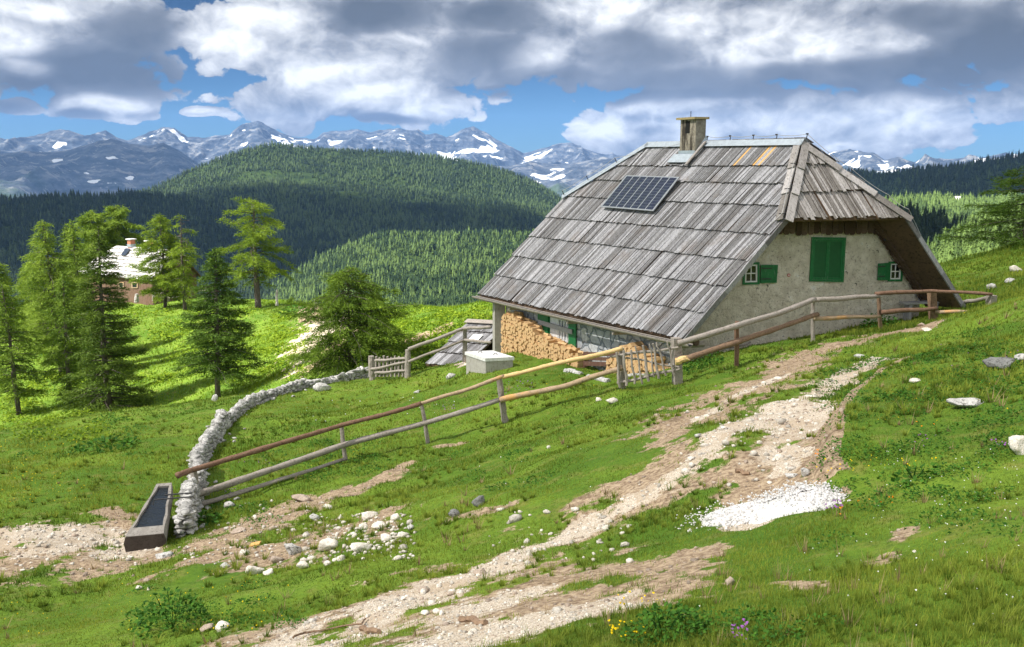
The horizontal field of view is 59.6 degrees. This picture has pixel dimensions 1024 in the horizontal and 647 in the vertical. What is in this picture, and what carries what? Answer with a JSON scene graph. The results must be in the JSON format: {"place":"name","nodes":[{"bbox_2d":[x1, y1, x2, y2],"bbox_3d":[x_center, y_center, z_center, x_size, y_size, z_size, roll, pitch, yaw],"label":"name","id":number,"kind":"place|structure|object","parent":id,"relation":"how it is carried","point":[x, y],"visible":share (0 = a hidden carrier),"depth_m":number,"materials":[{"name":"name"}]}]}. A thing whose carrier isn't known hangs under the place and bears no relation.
{"place":"outdoors","nodes":[
{"label":"outdoors","id":0,"kind":"place"},
{"bbox_2d":[0,139,197,198],"bbox_3d":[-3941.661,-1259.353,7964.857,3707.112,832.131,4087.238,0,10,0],"label":"mountain","id":1,"kind":"structure","parent":0,"point":[111,165],"depth_m":8427.17,"materials":[{"name":"stone"}]},
{"bbox_2d":[1,196,281,279],"bbox_3d":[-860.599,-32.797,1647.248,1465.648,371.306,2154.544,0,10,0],"label":"hill","id":2,"kind":"structure","parent":0,"point":[18,226],"depth_m":1833.10,"materials":[{"name":"green plant"}]},
{"bbox_2d":[0,187,298,315],"bbox_3d":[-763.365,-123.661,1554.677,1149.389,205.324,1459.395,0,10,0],"label":"forest","id":3,"kind":"object","parent":2,"relation":"on","point":[211,226],"visible":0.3,"depth_m":1837.64,"materials":[{"name":"green plant"}]},
{"bbox_2d":[0,121,622,165],"bbox_3d":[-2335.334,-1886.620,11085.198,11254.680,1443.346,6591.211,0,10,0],"label":"mountain","id":4,"kind":"structure","parent":0,"point":[473,143],"depth_m":12727.61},
{"bbox_2d":[152,145,557,271],"bbox_3d":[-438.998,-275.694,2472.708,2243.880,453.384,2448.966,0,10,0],"label":"hill","id":5,"kind":"structure","parent":0,"point":[308,177],"depth_m":2748.56,"materials":[{"name":"green plant"}]},
{"bbox_2d":[140,141,562,270],"bbox_3d":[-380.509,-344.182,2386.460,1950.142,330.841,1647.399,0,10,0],"label":"forest","id":6,"kind":"object","parent":5,"relation":"on","point":[518,202],"visible":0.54,"depth_m":2606.58,"materials":[{"name":"green plant"}]},
{"bbox_2d":[280,235,522,303],"bbox_3d":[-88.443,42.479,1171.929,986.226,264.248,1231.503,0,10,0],"label":"hill","id":7,"kind":"structure","parent":0,"point":[424,263],"depth_m":1323.46,"materials":[{"name":"green plant"}]},
{"bbox_2d":[267,226,534,306],"bbox_3d":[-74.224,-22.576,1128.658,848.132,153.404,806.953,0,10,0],"label":"forest","id":8,"kind":"object","parent":7,"relation":"on","point":[363,252],"visible":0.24,"depth_m":1281.48,"materials":[{"name":"green plant"}]},
{"bbox_2d":[0,243,1023,646],"bbox_3d":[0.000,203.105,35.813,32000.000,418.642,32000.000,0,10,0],"label":"ground","id":9,"kind":"structure","parent":0,"point":[190,573],"depth_m":12.89,"materials":[{"name":"green plant"}]},
{"bbox_2d":[0,263,30,334],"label":"larch","id":10,"kind":"object","parent":9,"relation":"on","point":[7,282],"visible":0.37,"depth_m":88.82,"materials":[{"name":"green plant"}]},
{"bbox_2d":[0,282,58,414],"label":"larch","id":11,"kind":"object","parent":9,"relation":"on","point":[6,382],"visible":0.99,"depth_m":61.19,"materials":[{"name":"green plant"}]},
{"bbox_2d":[14,266,45,324],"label":"larch","id":12,"kind":"object","parent":9,"relation":"on","point":[22,298],"visible":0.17,"depth_m":92.34,"materials":[{"name":"green plant"}]},
{"bbox_2d":[15,236,60,352],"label":"larch","id":13,"kind":"object","parent":9,"relation":"on","point":[28,320],"visible":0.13,"depth_m":80.30,"materials":[{"name":"green plant"}]},
{"bbox_2d":[11,219,107,373],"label":"larch","id":14,"kind":"object","parent":9,"relation":"on","point":[45,302],"visible":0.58,"depth_m":69.87,"materials":[{"name":"green plant"}]},
{"bbox_2d":[38,271,90,403],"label":"larch","id":15,"kind":"object","parent":9,"relation":"on","point":[64,308],"visible":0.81,"depth_m":62.85,"materials":[{"name":"green plant"}]},
{"bbox_2d":[56,223,85,328],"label":"tree","id":16,"kind":"object","parent":9,"relation":"on","point":[61,239],"visible":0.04,"depth_m":77.78,"materials":[{"name":"green plant"}]},
{"bbox_2d":[59,219,101,368],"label":"larch","id":17,"kind":"object","parent":9,"relation":"on","point":[76,251],"visible":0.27,"depth_m":73.91,"materials":[{"name":"green plant"}]},
{"bbox_2d":[61,209,124,272],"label":"larch","id":18,"kind":"object","parent":9,"relation":"on","point":[85,220],"visible":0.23,"depth_m":117.11,"materials":[{"name":"green plant"}]},
{"bbox_2d":[54,226,155,414],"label":"spruce","id":19,"kind":"object","parent":9,"relation":"on","point":[103,369],"visible":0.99,"depth_m":57.50,"materials":[{"name":"green plant"}]},
{"bbox_2d":[68,432,141,454],"bbox_3d":[-12.274,3.629,27.031,2.023,0.629,2.030,0,10,0],"label":"leafy plant","id":20,"kind":"object","parent":9,"relation":"on","point":[90,442],"visible":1,"depth_m":26.90,"materials":[{"name":"green plant"}]},
{"bbox_2d":[84,205,146,250],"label":"larch","id":21,"kind":"object","parent":9,"relation":"on","point":[116,213],"visible":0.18,"depth_m":119.76,"materials":[{"name":"green plant"}]},
{"bbox_2d":[80,238,200,304],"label":"house","id":22,"kind":"structure","parent":9,"relation":"on","point":[126,255],"depth_m":103.64,"materials":[{"name":"grey wood"}]},
{"bbox_2d":[124,483,193,551],"bbox_3d":[-7.080,3.938,18.391,1.035,0.708,2.955,-2,10,-10],"label":"water trough","id":23,"kind":"object","parent":9,"relation":"on","point":[149,529],"visible":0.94,"depth_m":17.66,"materials":[{"name":"grey concrete"}]},
{"bbox_2d":[124,212,196,307],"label":"larch","id":24,"kind":"object","parent":9,"relation":"on","point":[167,239],"visible":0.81,"depth_m":92.56,"materials":[{"name":"green plant"}]},
{"bbox_2d":[155,551,173,558],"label":"rock","id":25,"kind":"object","parent":9,"relation":"on","point":[164,555],"visible":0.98,"depth_m":15.80,"materials":[{"name":"grey stone"}]},
{"bbox_2d":[130,587,211,638],"bbox_3d":[-3.946,3.313,10.343,0.889,0.614,0.874,0,10,0],"label":"leafy plant","id":26,"kind":"object","parent":9,"relation":"on","point":[164,613],"visible":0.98,"depth_m":10.31,"materials":[{"name":"green plant"}]},
{"bbox_2d":[157,213,204,309],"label":"larch","id":27,"kind":"object","parent":9,"relation":"on","point":[183,274],"visible":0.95,"depth_m":91.14,"materials":[{"name":"green plant"}]},
{"bbox_2d":[200,623,212,631],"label":"rock","id":28,"kind":"object","parent":9,"relation":"on","point":[205,626],"visible":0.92,"depth_m":9.93,"materials":[{"name":"stone"}]},
{"bbox_2d":[196,509,223,525],"bbox_3d":[-6.535,4.128,18.867,0.866,0.366,0.921,0,10,0],"label":"leafy plant","id":29,"kind":"object","parent":9,"relation":"on","point":[218,517],"visible":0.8,"depth_m":18.84,"materials":[{"name":"green plant"}]},
{"bbox_2d":[171,247,273,397],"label":"spruce","id":30,"kind":"object","parent":9,"relation":"on","point":[218,358],"visible":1,"depth_m":54.40,"materials":[{"name":"green plant"}]},
{"bbox_2d":[215,620,229,631],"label":"rock","id":31,"kind":"object","parent":9,"relation":"on","point":[219,624],"visible":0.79,"depth_m":9.72,"materials":[{"name":"white stone"}]},
{"bbox_2d":[231,527,245,533],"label":"rock","id":32,"kind":"object","parent":9,"relation":"on","point":[237,530],"visible":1,"depth_m":16.71,"materials":[{"name":"stone"}]},
{"bbox_2d":[0,304,492,441],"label":"meadow herbs","id":33,"kind":"object","parent":9,"relation":"on","point":[267,351],"visible":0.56,"depth_m":59.64,"materials":[{"name":"green plant"}]},
{"bbox_2d":[0,298,505,426],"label":"meadow grass","id":34,"kind":"structure","parent":9,"relation":"on","point":[256,384],"depth_m":65.89,"materials":[{"name":"green plant"}]},
{"bbox_2d":[245,565,263,573],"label":"rock","id":35,"kind":"object","parent":9,"relation":"on","point":[256,569],"visible":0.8,"depth_m":13.01,"materials":[{"name":"white stone"}]},
{"bbox_2d":[207,195,302,307],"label":"larch","id":36,"kind":"object","parent":9,"relation":"on","point":[253,259],"visible":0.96,"depth_m":87.51,"materials":[{"name":"green plant"}]},
{"bbox_2d":[172,366,368,537],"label":"dry stone wall","id":37,"kind":"structure","parent":9,"relation":"on","point":[185,518],"depth_m":25.81,"materials":[{"name":"grey stone"}]},
{"bbox_2d":[270,556,283,562],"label":"rock","id":38,"kind":"object","parent":9,"relation":"on","point":[274,559],"visible":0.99,"depth_m":13.68,"materials":[{"name":"stone"}]},
{"bbox_2d":[284,543,301,554],"bbox_3d":[-3.424,3.539,13.959,0.294,0.251,0.186,0,10,0],"label":"rock","id":39,"kind":"object","parent":9,"relation":"on","point":[291,548],"visible":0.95,"depth_m":13.89,"materials":[{"name":"grey stone"}]},
{"bbox_2d":[278,304,312,317],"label":"leafy plant","id":40,"kind":"object","parent":9,"relation":"on","point":[294,306],"visible":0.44,"depth_m":81.71,"materials":[{"name":"green plant"}]},
{"bbox_2d":[291,494,311,501],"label":"rock","id":41,"kind":"object","parent":9,"relation":"on","point":[301,497],"visible":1,"depth_m":19.35,"materials":[{"name":"stone"}]},
{"bbox_2d":[296,561,308,568],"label":"rock","id":42,"kind":"object","parent":9,"relation":"on","point":[301,564],"visible":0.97,"depth_m":12.66,"materials":[{"name":"white stone"}]},
{"bbox_2d":[313,382,331,391],"bbox_3d":[-7.739,2.616,36.444,0.759,0.426,0.442,0,10,0],"label":"rock","id":43,"kind":"object","parent":9,"relation":"on","point":[319,386],"visible":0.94,"depth_m":36.31,"materials":[{"name":"grey stone"}]},
{"bbox_2d":[318,537,337,550],"bbox_3d":[-2.820,3.390,13.732,0.297,0.198,0.179,0,10,0],"label":"rock","id":44,"kind":"object","parent":9,"relation":"on","point":[328,543],"visible":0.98,"depth_m":13.67,"materials":[{"name":"white stone"}]},
{"bbox_2d":[292,618,365,638],"bbox_3d":[-1.733,2.893,8.503,0.673,0.232,0.263,0,10,0],"label":"fallen twig","id":45,"kind":"object","parent":9,"relation":"on","point":[320,630],"visible":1,"depth_m":8.58,"materials":[{"name":"brown wood"}]},
{"bbox_2d":[280,266,426,379],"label":"larch","id":46,"kind":"object","parent":9,"relation":"on","point":[336,357],"visible":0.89,"depth_m":47.23,"materials":[{"name":"green plant"}]},
{"bbox_2d":[350,542,372,552],"bbox_3d":[-2.204,3.252,13.055,0.348,0.145,0.225,-5,11,-25],"label":"rock","id":47,"kind":"object","parent":9,"relation":"on","point":[355,546],"visible":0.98,"depth_m":12.96,"materials":[{"name":"white stone"}]},
{"bbox_2d":[361,511,377,521],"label":"rock","id":48,"kind":"object","parent":9,"relation":"on","point":[367,515],"visible":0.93,"depth_m":15.56,"materials":[{"name":"white stone"}]},
{"bbox_2d":[359,625,380,633],"bbox_3d":[-1.273,2.741,7.992,0.076,0.298,0.609,-5,11,-24],"label":"bark piece","id":49,"kind":"object","parent":9,"relation":"on","point":[364,628],"visible":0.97,"depth_m":7.89,"materials":[{"name":"beige wood"}]},
{"bbox_2d":[371,521,385,528],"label":"rock","id":50,"kind":"object","parent":9,"relation":"on","point":[375,524],"visible":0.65,"depth_m":14.20,"materials":[{"name":"white stone"}]},
{"bbox_2d":[367,355,404,380],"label":"picket gate","id":51,"kind":"structure","parent":9,"relation":"on","point":[374,372],"depth_m":36.87,"materials":[{"name":"grey wood"}]},
{"bbox_2d":[380,533,391,541],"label":"rock","id":52,"kind":"object","parent":9,"relation":"on","point":[385,537],"visible":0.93,"depth_m":13.31,"materials":[{"name":"white stone"}]},
{"bbox_2d":[390,513,400,520],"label":"rock","id":53,"kind":"object","parent":9,"relation":"on","point":[396,517],"visible":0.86,"depth_m":14.82,"materials":[{"name":"white stone"}]},
{"bbox_2d":[175,346,625,505],"bbox_3d":[-2.507,2.465,22.326,11.103,3.520,1.897,-3,11,-19],"label":"pole fence","id":54,"kind":"object","parent":9,"relation":"on","point":[501,399],"visible":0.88,"depth_m":22.72,"materials":[{"name":"brown wood"}]},
{"bbox_2d":[396,532,408,537],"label":"rock","id":55,"kind":"object","parent":9,"relation":"on","point":[400,534],"visible":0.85,"depth_m":13.39,"materials":[{"name":"white stone"}]},
{"bbox_2d":[4,409,805,569],"bbox_3d":[-1.984,2.781,16.007,14.376,4.015,8.575,6,12,33],"label":"rubble","id":56,"kind":"object","parent":9,"relation":"on","point":[514,518],"visible":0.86,"depth_m":13.40,"materials":[{"name":"white stone"}]},
{"bbox_2d":[404,325,491,377],"bbox_3d":[-2.318,1.162,35.258,3.737,2.640,1.389,4,11,19],"label":"pole fence","id":57,"kind":"object","parent":9,"relation":"on","point":[409,360],"visible":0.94,"depth_m":35.31,"materials":[{"name":"grey wood"}]},
{"bbox_2d":[448,509,459,516],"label":"rock","id":58,"kind":"object","parent":9,"relation":"on","point":[453,512],"visible":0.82,"depth_m":13.70,"materials":[{"name":"grey stone"}]},
{"bbox_2d":[425,319,492,366],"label":"shed","id":59,"kind":"structure","parent":9,"relation":"on","point":[454,353],"depth_m":38.70,"materials":[{"name":"grey wood"}]},
{"bbox_2d":[0,320,943,646],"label":"track gravel","id":60,"kind":"structure","parent":9,"relation":"on","point":[558,608],"depth_m":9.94,"materials":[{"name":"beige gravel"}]},
{"bbox_2d":[458,615,487,625],"bbox_3d":[-0.316,2.454,7.364,0.081,0.233,0.474,-5,11,-27],"label":"bark piece","id":61,"kind":"object","parent":9,"relation":"on","point":[474,619],"visible":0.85,"depth_m":7.35,"materials":[{"name":"beige wood"}]},
{"bbox_2d":[471,495,484,506],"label":"rock","id":62,"kind":"object","parent":9,"relation":"on","point":[477,501],"visible":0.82,"depth_m":13.96,"materials":[{"name":"grey stone"}]},
{"bbox_2d":[473,568,485,574],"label":"rock","id":63,"kind":"object","parent":9,"relation":"on","point":[477,571],"visible":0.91,"depth_m":9.83,"materials":[{"name":"stone"}]},
{"bbox_2d":[465,350,513,373],"bbox_3d":[-0.752,1.673,29.544,0.896,1.479,1.622,-7,12,-33],"label":"concrete cistern","id":64,"kind":"object","parent":9,"relation":"on","point":[490,361],"visible":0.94,"depth_m":29.08,"materials":[{"name":"concrete"}]},
{"bbox_2d":[0,312,1016,636],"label":"yellow flowers","id":65,"kind":"object","parent":9,"relation":"on","point":[618,594],"visible":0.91,"depth_m":9.51,"materials":[{"name":"yellow plant"}]},
{"bbox_2d":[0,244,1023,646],"bbox_3d":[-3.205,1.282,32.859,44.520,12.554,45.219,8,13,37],"label":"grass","id":66,"kind":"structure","parent":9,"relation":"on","point":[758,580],"depth_m":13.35,"materials":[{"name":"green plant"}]},
{"bbox_2d":[0,302,1023,646],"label":"dry grass","id":67,"kind":"structure","parent":9,"relation":"on","point":[465,515],"depth_m":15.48,"materials":[{"name":"plant"}]},
{"bbox_2d":[563,368,583,374],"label":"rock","id":68,"kind":"object","parent":9,"relation":"on","point":[567,370],"visible":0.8,"depth_m":27.24,"materials":[{"name":"grey stone"}]},
{"bbox_2d":[586,374,610,382],"bbox_3d":[2.527,1.648,26.078,0.232,0.336,1.145,-5,11,-26],"label":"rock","id":69,"kind":"object","parent":9,"relation":"on","point":[603,379],"visible":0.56,"depth_m":25.73,"materials":[{"name":"grey stone"}]},
{"bbox_2d":[583,352,614,366],"bbox_3d":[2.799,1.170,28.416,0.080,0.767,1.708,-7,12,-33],"label":"plank bench","id":70,"kind":"object","parent":9,"relation":"on","point":[588,363],"visible":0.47,"depth_m":28.54,"materials":[{"name":"brown paint"}]},
{"bbox_2d":[225,350,1017,638],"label":"purple flowers","id":71,"kind":"object","parent":9,"relation":"on","point":[746,623],"visible":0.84,"depth_m":8.32,"materials":[{"name":"purple plant"}]},
{"bbox_2d":[306,397,1018,625],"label":"white daisies","id":72,"kind":"object","parent":9,"relation":"on","point":[850,536],"visible":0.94,"depth_m":7.07,"materials":[{"name":"white plant"}]},
{"bbox_2d":[619,598,710,646],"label":"leafy plant","id":73,"kind":"object","parent":9,"relation":"on","point":[686,610],"visible":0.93,"depth_m":5.48,"materials":[{"name":"green plant"}]},
{"bbox_2d":[683,351,724,374],"bbox_3d":[5.097,1.033,23.982,1.216,0.691,1.227,0,10,0],"label":"leafy plant","id":74,"kind":"object","parent":9,"relation":"on","point":[686,368],"visible":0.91,"depth_m":23.78,"materials":[{"name":"green plant"}]},
{"bbox_2d":[472,115,965,370],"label":"alpine house","id":75,"kind":"structure","parent":9,"relation":"on","point":[694,230],"depth_m":27.23,"materials":[{"name":"wood"}]},
{"bbox_2d":[549,317,567,342],"bbox_3d":[1.668,0.205,30.622,0.130,0.871,1.218,-7,12,-33],"label":"window frame","id":76,"kind":"structure","parent":75,"relation":"in","point":[555,333],"depth_m":30.69,"materials":[{"name":"green paint"}]},
{"bbox_2d":[742,262,759,284],"bbox_3d":[7.040,-1.483,26.392,0.554,0.658,0.140,-2,10,-13],"label":"window frame","id":77,"kind":"structure","parent":75,"relation":"in","point":[752,276],"depth_m":26.36,"materials":[{"name":"green paint"}]},
{"bbox_2d":[888,261,902,280],"bbox_3d":[11.746,-1.603,27.474,0.512,0.618,0.140,-2,10,-13],"label":"window frame","id":78,"kind":"structure","parent":75,"relation":"in","point":[895,274],"depth_m":27.43,"materials":[{"name":"green paint"}]},
{"bbox_2d":[725,576,734,585],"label":"rock","id":79,"kind":"object","parent":9,"relation":"on","point":[728,580],"visible":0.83,"depth_m":6.69,"materials":[{"name":"stone"}]},
{"bbox_2d":[735,469,749,474],"bbox_3d":[2.817,1.818,10.934,0.070,0.085,0.256,-4,11,-24],"label":"bark piece","id":80,"kind":"object","parent":9,"relation":"on","point":[741,471],"visible":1,"depth_m":10.91,"materials":[{"name":"beige wood"}]},
{"bbox_2d":[675,480,850,531],"bbox_3d":[2.712,1.963,9.246,1.920,0.639,1.526,0,10,0],"label":"gravel heap","id":81,"kind":"object","parent":9,"relation":"on","point":[799,499],"visible":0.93,"depth_m":9.07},
{"bbox_2d":[785,473,797,477],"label":"rock","id":82,"kind":"object","parent":9,"relation":"on","point":[790,475],"visible":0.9,"depth_m":10.25,"materials":[{"name":"grey stone"}]},
{"bbox_2d":[801,467,809,476],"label":"rock","id":83,"kind":"object","parent":9,"relation":"on","point":[805,472],"visible":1,"depth_m":10.06,"materials":[{"name":"grey stone"}]},
{"bbox_2d":[671,289,996,384],"bbox_3d":[9.228,0.374,24.383,11.296,2.242,2.029,-5,11,-25],"label":"pole fence","id":84,"kind":"object","parent":9,"relation":"on","point":[678,359],"visible":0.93,"depth_m":24.39,"materials":[{"name":"brown wood"}]},
{"bbox_2d":[611,341,681,387],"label":"stick gate","id":85,"kind":"structure","parent":84,"relation":"attached to","point":[626,381],"depth_m":22.66,"materials":[{"name":"grey wood"}]},
{"bbox_2d":[858,312,899,328],"bbox_3d":[10.853,-0.059,26.454,1.238,0.561,1.202,0,10,0],"label":"leafy plant","id":86,"kind":"object","parent":9,"relation":"on","point":[884,319],"visible":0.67,"depth_m":26.39,"materials":[{"name":"green plant"}]},
{"bbox_2d":[887,462,938,487],"bbox_3d":[3.969,1.480,8.795,0.487,0.248,0.528,0,10,0],"label":"leafy plant","id":87,"kind":"object","parent":9,"relation":"on","point":[907,484],"visible":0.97,"depth_m":8.79,"materials":[{"name":"green plant"}]},
{"bbox_2d":[899,301,938,320],"bbox_3d":[12.506,-0.344,27.478,1.240,0.662,0.320,-2,10,-13],"label":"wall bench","id":88,"kind":"object","parent":9,"relation":"on","point":[907,304],"depth_m":27.29,"materials":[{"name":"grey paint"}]},
{"bbox_2d":[832,242,1023,336],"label":"hillside grass","id":89,"kind":"structure","parent":9,"relation":"on","point":[1019,292],"depth_m":30.40,"materials":[{"name":"green plant"}]},
{"bbox_2d":[946,398,983,407],"bbox_3d":[5.481,0.956,10.796,0.466,0.117,0.302,0,10,0],"label":"rock","id":90,"kind":"object","parent":9,"relation":"on","point":[965,402],"visible":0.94,"depth_m":10.74,"materials":[{"name":"grey stone"}]},
{"bbox_2d":[936,166,1023,247],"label":"larch","id":91,"kind":"object","parent":9,"relation":"on","point":[1003,208],"visible":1,"depth_m":40.00,"materials":[{"name":"green plant"}]},
{"bbox_2d":[982,357,1014,368],"bbox_3d":[7.157,0.580,13.143,0.419,0.152,0.399,7,12,34],"label":"rock","id":92,"kind":"object","parent":9,"relation":"on","point":[995,362],"visible":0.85,"depth_m":13.05,"materials":[{"name":"grey stone"}]},
{"bbox_2d":[1009,265,1021,271],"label":"rock","id":93,"kind":"object","parent":9,"relation":"on","point":[1014,268],"visible":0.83,"depth_m":32.01,"materials":[{"name":"white stone"}]},
{"bbox_2d":[1008,435,1023,454],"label":"rock","id":94,"kind":"object","parent":9,"relation":"on","point":[1016,444],"visible":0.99,"depth_m":8.56,"materials":[{"name":"white stone"}]},
{"bbox_2d":[0,0,1023,161],"label":"sky","id":95,"kind":"structure","parent":0,"point":[909,80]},
{"bbox_2d":[493,157,617,196],"bbox_3d":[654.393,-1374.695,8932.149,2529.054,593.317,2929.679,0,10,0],"label":"mountain","id":96,"kind":"structure","parent":0,"point":[557,178],"depth_m":9477.34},
{"bbox_2d":[828,149,1014,172],"bbox_3d":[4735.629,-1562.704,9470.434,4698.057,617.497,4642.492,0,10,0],"label":"mountain","id":97,"kind":"structure","parent":0,"point":[855,159],"depth_m":10100.88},
{"bbox_2d":[856,157,1023,197],"bbox_3d":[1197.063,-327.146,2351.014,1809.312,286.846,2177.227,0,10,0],"label":"hill","id":98,"kind":"structure","parent":0,"point":[987,182],"depth_m":2522.55,"materials":[{"name":"green plant"}]},
{"bbox_2d":[845,150,1023,198],"bbox_3d":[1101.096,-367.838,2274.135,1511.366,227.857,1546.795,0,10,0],"label":"forest","id":99,"kind":"object","parent":98,"relation":"on","point":[940,180],"visible":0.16,"depth_m":2543.59,"materials":[{"name":"green plant"}]},
{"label":"firewood log","id":100,"kind":"object","parent":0,"visible":0},
{"bbox_2d":[650,356,665,362],"bbox_3d":[4.277,1.071,26.244,0.490,0.193,0.184,-7,12,-33],"label":"firewood log","id":101,"kind":"object","parent":100,"relation":"on","point":[658,359],"visible":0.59,"depth_m":26.19,"materials":[{"name":"brown wood"}]},
{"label":"firewood log","id":102,"kind":"object","parent":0,"visible":0},
{"bbox_2d":[627,341,643,348],"bbox_3d":[3.730,0.660,27.007,0.490,0.217,0.227,-7,12,-33],"label":"firewood log","id":103,"kind":"object","parent":102,"relation":"on","point":[633,344],"visible":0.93,"depth_m":26.91,"materials":[{"name":"brown wood"}]},
{"bbox_3d":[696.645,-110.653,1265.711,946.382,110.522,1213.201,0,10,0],"label":"hill","id":104,"kind":"structure","parent":0,"visible":0},
{"bbox_2d":[884,190,1023,222],"bbox_3d":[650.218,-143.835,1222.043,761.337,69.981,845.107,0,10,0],"label":"forest","id":105,"kind":"object","parent":104,"relation":"on","point":[949,202],"visible":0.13,"depth_m":1447.09,"materials":[{"name":"green plant"}]},
{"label":"hill","id":106,"kind":"structure","parent":0,"visible":0},
{"bbox_2d":[897,198,975,245],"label":"forest","id":107,"kind":"object","parent":106,"relation":"on","point":[931,224],"visible":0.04,"depth_m":686.44,"materials":[{"name":"green plant"}]},
{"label":"hill","id":108,"kind":"structure","parent":0,"visible":0},
{"bbox_2d":[926,198,1023,262],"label":"forest","id":109,"kind":"object","parent":108,"relation":"on","point":[942,251],"visible":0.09,"depth_m":282.70,"materials":[{"name":"green plant"}]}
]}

